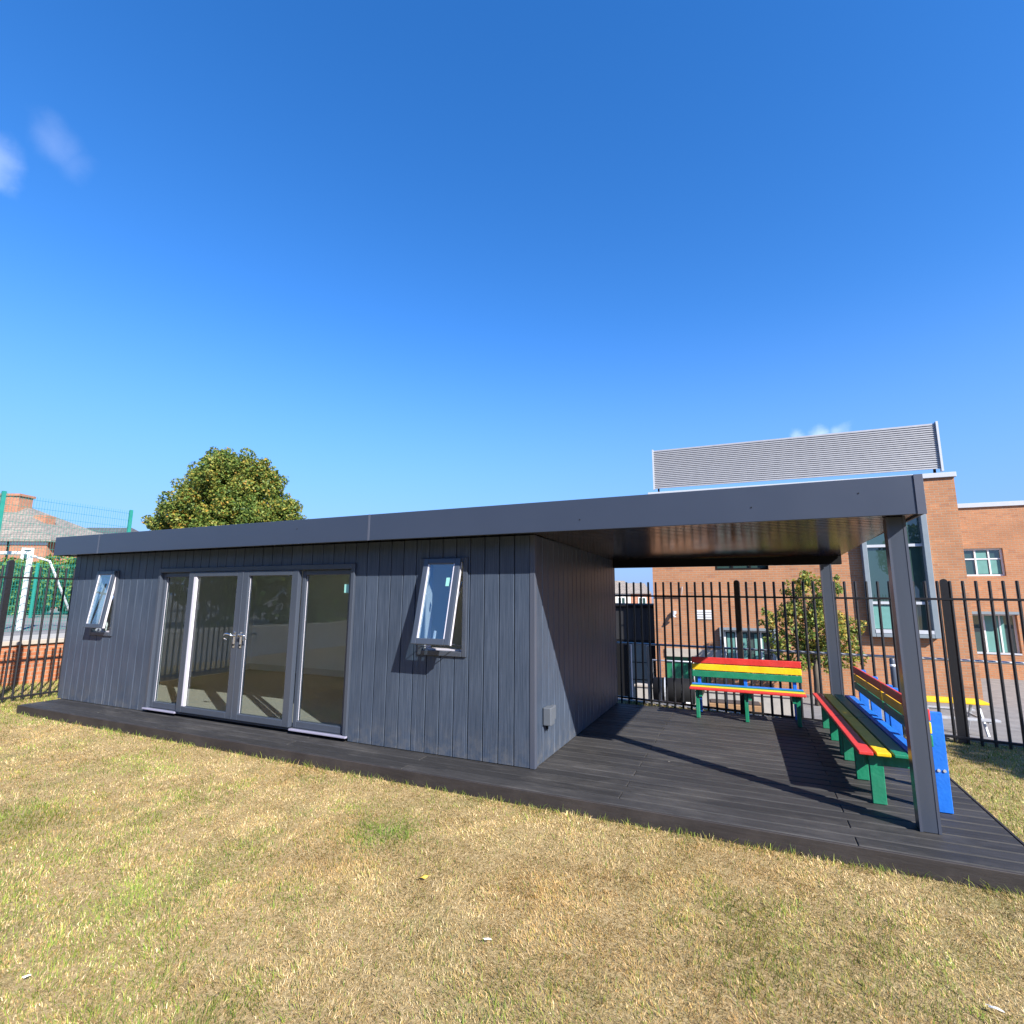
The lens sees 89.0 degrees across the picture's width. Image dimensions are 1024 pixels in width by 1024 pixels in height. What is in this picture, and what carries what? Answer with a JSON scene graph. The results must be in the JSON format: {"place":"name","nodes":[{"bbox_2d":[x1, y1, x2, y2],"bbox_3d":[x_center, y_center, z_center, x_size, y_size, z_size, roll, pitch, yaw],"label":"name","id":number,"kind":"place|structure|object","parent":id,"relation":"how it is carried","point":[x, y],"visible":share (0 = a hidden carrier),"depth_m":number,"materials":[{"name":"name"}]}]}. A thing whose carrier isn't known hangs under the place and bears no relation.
{"place":"outdoors","nodes":[
{"label":"outdoors","id":0,"kind":"place"},
{"bbox_2d":[3,633,64,640],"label":"path","id":1,"kind":"structure","parent":0,"point":[33,636],"depth_m":11.42,"materials":[{"name":"concrete"}]},
{"bbox_2d":[4,608,66,635],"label":"sports pitch","id":2,"kind":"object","parent":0,"point":[7,630],"depth_m":15.56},
{"bbox_2d":[0,551,68,630],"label":"football goal","id":3,"kind":"object","parent":2,"relation":"on","point":[25,587],"visible":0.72,"depth_m":13.61,"materials":[{"name":"white paint"}]},
{"bbox_2d":[0,563,74,617],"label":"fence","id":4,"kind":"object","parent":2,"relation":"on","point":[34,585],"visible":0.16,"depth_m":20.31,"materials":[{"name":"green metal"}]},
{"bbox_2d":[0,553,76,614],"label":"hedge","id":5,"kind":"object","parent":2,"relation":"on","point":[67,562],"visible":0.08,"depth_m":23.22,"materials":[{"name":"green plant"}]},
{"bbox_2d":[0,491,132,631],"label":"fence","id":6,"kind":"object","parent":2,"relation":"on","point":[3,494],"visible":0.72,"depth_m":13.07,"materials":[{"name":"green metal"}]},
{"bbox_2d":[87,528,137,533],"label":"slate house","id":7,"kind":"structure","parent":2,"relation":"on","point":[110,530],"depth_m":45.50,"materials":[{"name":"stone"}]},
{"bbox_2d":[141,447,306,530],"bbox_3d":[-17.572,0.872,32.371,9.103,10.353,7.959,-4,-10,24],"label":"tree","id":8,"kind":"object","parent":2,"relation":"on","point":[221,487],"visible":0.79,"depth_m":30.81,"materials":[{"name":"green plant"}]},
{"bbox_2d":[0,680,1023,1023],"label":"lawn","id":9,"kind":"structure","parent":0,"point":[378,1005],"depth_m":2.83,"materials":[{"name":"plant"}]},
{"bbox_2d":[0,560,74,703],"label":"railing fence","id":10,"kind":"object","parent":9,"relation":"on","point":[8,577],"visible":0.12,"depth_m":8.56,"materials":[{"name":"metal"}]},
{"bbox_2d":[16,699,1023,895],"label":"deck","id":11,"kind":"structure","parent":9,"relation":"on","point":[783,784],"depth_m":4.61,"materials":[{"name":"black wood"}]},
{"bbox_2d":[54,474,941,834],"bbox_3d":[-1.346,1.569,7.518,11.106,2.470,3.877,-4,-10,24],"label":"garden room","id":12,"kind":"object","parent":11,"relation":"on","point":[484,634],"visible":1,"depth_m":5.83,"materials":[{"name":"wood"}]},
{"bbox_2d":[89,571,119,635],"bbox_3d":[-6.141,1.388,7.943,0.550,0.965,0.160,-4,-10,24],"label":"window frame","id":13,"kind":"structure","parent":12,"relation":"in","point":[105,581],"depth_m":7.94,"materials":[{"name":"plastic"}]},
{"bbox_2d":[149,573,189,709],"bbox_3d":[-4.683,1.762,7.200,0.623,1.826,0.060,-4,-10,24],"label":"fixed window","id":14,"kind":"structure","parent":12,"relation":"in","point":[158,654],"depth_m":7.27,"materials":[{"name":"plastic"}]},
{"bbox_2d":[175,571,243,718],"bbox_3d":[-3.953,1.694,6.777,1.046,1.820,0.134,-4,-10,24],"label":"door","id":15,"kind":"structure","parent":12,"relation":"in","point":[181,706],"depth_m":6.86,"materials":[{"name":"plastic"}]},
{"bbox_2d":[230,570,301,727],"bbox_3d":[-3.041,1.633,6.373,0.968,1.820,0.134,-4,-10,24],"label":"door","id":16,"kind":"structure","parent":12,"relation":"in","point":[246,584],"depth_m":6.35,"materials":[{"name":"plastic"}]},
{"bbox_2d":[292,569,350,733],"bbox_3d":[-2.197,1.597,6.101,0.783,1.826,0.060,-4,-10,24],"label":"fixed window","id":17,"kind":"structure","parent":12,"relation":"in","point":[297,723],"depth_m":6.16,"materials":[{"name":"plastic"}]},
{"bbox_2d":[417,557,468,656],"bbox_3d":[-0.702,1.002,5.542,0.585,1.015,0.160,-4,-10,24],"label":"window frame","id":18,"kind":"structure","parent":12,"relation":"in","point":[427,616],"depth_m":5.45,"materials":[{"name":"plastic"}]},
{"bbox_2d":[689,656,806,726],"bbox_3d":[3.129,2.376,6.973,1.380,0.752,0.583,-4,-10,24],"label":"rainbow bench","id":19,"kind":"object","parent":11,"relation":"on","point":[795,694],"visible":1,"depth_m":7.04,"materials":[{"name":"red paint"}]},
{"bbox_2d":[812,666,892,754],"bbox_3d":[3.821,2.203,5.886,0.583,0.752,1.380,-4,-10,23],"label":"rainbow bench","id":20,"kind":"object","parent":11,"relation":"on","point":[868,687],"visible":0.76,"depth_m":5.84,"materials":[{"name":"multicoloured paint"}]},
{"bbox_2d":[830,683,953,813],"bbox_3d":[3.277,1.995,4.623,0.583,0.752,1.380,-4,-10,23],"label":"rainbow bench","id":21,"kind":"object","parent":11,"relation":"on","point":[872,743],"visible":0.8,"depth_m":4.23,"materials":[{"name":"red paint"}]},
{"bbox_2d":[615,579,1023,749],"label":"railing fence","id":22,"kind":"object","parent":9,"relation":"on","point":[952,651],"visible":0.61,"depth_m":6.98,"materials":[{"name":"black metal"}]},
{"bbox_2d":[986,1004,1004,1012],"bbox_3d":[2.007,2.062,2.165,0.060,0.011,0.016,-8,-12,41],"label":"feather","id":23,"kind":"object","parent":9,"relation":"in","point":[995,1007],"visible":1,"depth_m":2.16,"materials":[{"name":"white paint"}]},
{"bbox_2d":[0,0,1023,597],"label":"sky","id":24,"kind":"structure","parent":0,"point":[397,256],"materials":[{"name":"blue"}]},
{"bbox_2d":[623,670,1023,742],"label":"school yard","id":25,"kind":"structure","parent":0,"point":[1013,713],"depth_m":13.72,"materials":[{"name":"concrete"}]},
{"bbox_2d":[0,637,63,686],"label":"garden wall","id":26,"kind":"structure","parent":25,"relation":"on","point":[22,660],"depth_m":10.05,"materials":[{"name":"brick"}]},
{"bbox_2d":[615,603,655,696],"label":"outbuilding","id":27,"kind":"structure","parent":25,"relation":"on","point":[631,639],"depth_m":18.99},
{"bbox_2d":[626,644,647,696],"bbox_3d":[4.570,5.796,18.782,0.840,2.000,0.057,-3,-10,22],"label":"door","id":28,"kind":"structure","parent":27,"relation":"in","point":[638,647],"depth_m":18.79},
{"bbox_2d":[653,677,695,703],"bbox_3d":[3.662,4.036,11.768,0.900,0.556,0.560,-3,-10,18],"label":"storage barrel","id":29,"kind":"object","parent":25,"relation":"on","point":[678,690],"visible":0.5,"depth_m":11.56,"materials":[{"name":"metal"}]},
{"bbox_2d":[634,683,803,715],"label":"wall","id":30,"kind":"structure","parent":25,"relation":"on","point":[776,705],"depth_m":12.32,"materials":[{"name":"concrete"}]},
{"bbox_2d":[652,659,694,679],"bbox_3d":[4.113,4.110,13.273,1.044,0.639,0.044,-4,-10,24],"label":"guard rail","id":31,"kind":"object","parent":30,"relation":"on","point":[672,665],"visible":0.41,"depth_m":13.30,"materials":[{"name":"metal"}]},
{"bbox_2d":[709,699,761,711],"bbox_3d":[4.923,4.408,11.469,1.100,0.440,0.500,-3,-10,18],"label":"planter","id":32,"kind":"object","parent":25,"relation":"on","point":[721,704],"visible":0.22,"depth_m":11.34,"materials":[{"name":"wood"}]},
{"bbox_2d":[759,570,868,705],"bbox_3d":[8.516,3.687,14.707,2.837,4.105,2.058,-4,-10,24],"label":"tree","id":33,"kind":"object","parent":25,"relation":"on","point":[805,578],"visible":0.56,"depth_m":14.56,"materials":[{"name":"green plant"}]},
{"bbox_2d":[617,642,1023,707],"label":"handrail","id":34,"kind":"object","parent":25,"relation":"on","point":[790,651],"visible":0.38,"depth_m":8.14,"materials":[{"name":"metal"}]},
{"bbox_2d":[618,698,1022,747],"bbox_3d":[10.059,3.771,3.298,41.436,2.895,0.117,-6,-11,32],"label":"kerb","id":35,"kind":"structure","parent":25,"relation":"on","point":[663,704],"depth_m":7.98,"materials":[{"name":"concrete"}]},
{"bbox_2d":[889,658,897,687],"bbox_3d":[7.874,3.703,10.692,0.106,1.380,0.106,-4,-10,24],"label":"bollard","id":36,"kind":"object","parent":25,"relation":"on","point":[893,672],"visible":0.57,"depth_m":10.72,"materials":[{"name":"metal"}]},
{"bbox_2d":[926,696,1000,736],"bbox_3d":[9.202,4.292,10.959,1.240,0.692,1.280,-3,-10,21],"label":"picnic table","id":37,"kind":"object","parent":25,"relation":"on","point":[970,701],"visible":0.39,"depth_m":10.78,"materials":[{"name":"yellow paint"}]},
{"label":"ground","id":38,"kind":"structure","parent":0,"visible":0},
{"bbox_2d":[0,493,101,607],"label":"brick house","id":39,"kind":"structure","parent":38,"relation":"on","point":[19,527],"depth_m":35.79,"materials":[{"name":"red brick"}]},
{"bbox_2d":[21,548,34,561],"bbox_3d":[-31.577,3.617,33.776,0.750,2.600,0.080,0,-9,0],"label":"window","id":40,"kind":"structure","parent":39,"relation":"in","point":[24,549],"depth_m":33.92,"materials":[{"name":"white paint"}]},
{"bbox_2d":[615,581,630,602],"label":"terraced house","id":41,"kind":"structure","parent":38,"relation":"on","point":[623,589],"depth_m":77.31,"materials":[{"name":"stone"}]},
{"bbox_2d":[617,597,625,602],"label":"window","id":42,"kind":"structure","parent":41,"relation":"in","point":[623,599],"depth_m":76.71,"materials":[{"name":"white paint"}]},
{"bbox_2d":[627,583,651,602],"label":"terraced house","id":43,"kind":"structure","parent":38,"relation":"on","point":[637,591],"depth_m":77.11,"materials":[{"name":"brick"}]},
{"bbox_2d":[638,597,645,602],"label":"window","id":44,"kind":"structure","parent":43,"relation":"in","point":[643,598],"depth_m":76.70,"materials":[{"name":"white paint"}]},
{"bbox_2d":[648,421,1023,705],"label":"school building","id":45,"kind":"structure","parent":38,"relation":"on","point":[955,543],"depth_m":17.25,"materials":[{"name":"brick"}]},
{"bbox_2d":[667,656,710,682],"bbox_3d":[5.974,5.881,17.540,1.390,1.950,0.070,-3,-10,22],"label":"door","id":46,"kind":"structure","parent":45,"relation":"in","point":[669,664],"depth_m":17.69,"materials":[{"name":"green paint"}]},
{"bbox_2d":[715,566,767,569],"bbox_3d":[7.705,1.365,17.589,1.634,1.194,0.080,-3,-10,22],"label":"window","id":47,"kind":"structure","parent":45,"relation":"in","point":[718,567],"depth_m":17.48,"materials":[{"name":"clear glass"}]},
{"bbox_2d":[724,630,774,659],"bbox_3d":[7.728,4.370,16.975,1.482,1.000,0.080,-3,-10,22],"label":"window","id":48,"kind":"structure","parent":45,"relation":"in","point":[753,634],"depth_m":16.97,"materials":[{"name":"white paint"}]},
{"bbox_2d":[963,548,1004,575],"bbox_3d":[18.214,1.952,20.167,1.246,1.056,0.080,-3,-10,22],"label":"window","id":49,"kind":"structure","parent":45,"relation":"in","point":[978,562],"depth_m":20.13,"materials":[{"name":"white paint"}]},
{"bbox_2d":[972,614,1021,654],"bbox_3d":[18.231,4.615,19.694,1.418,1.486,0.250,-3,-10,22],"label":"window","id":50,"kind":"structure","parent":45,"relation":"in","point":[1001,623],"depth_m":19.72,"materials":[{"name":"white paint"}]}
]}

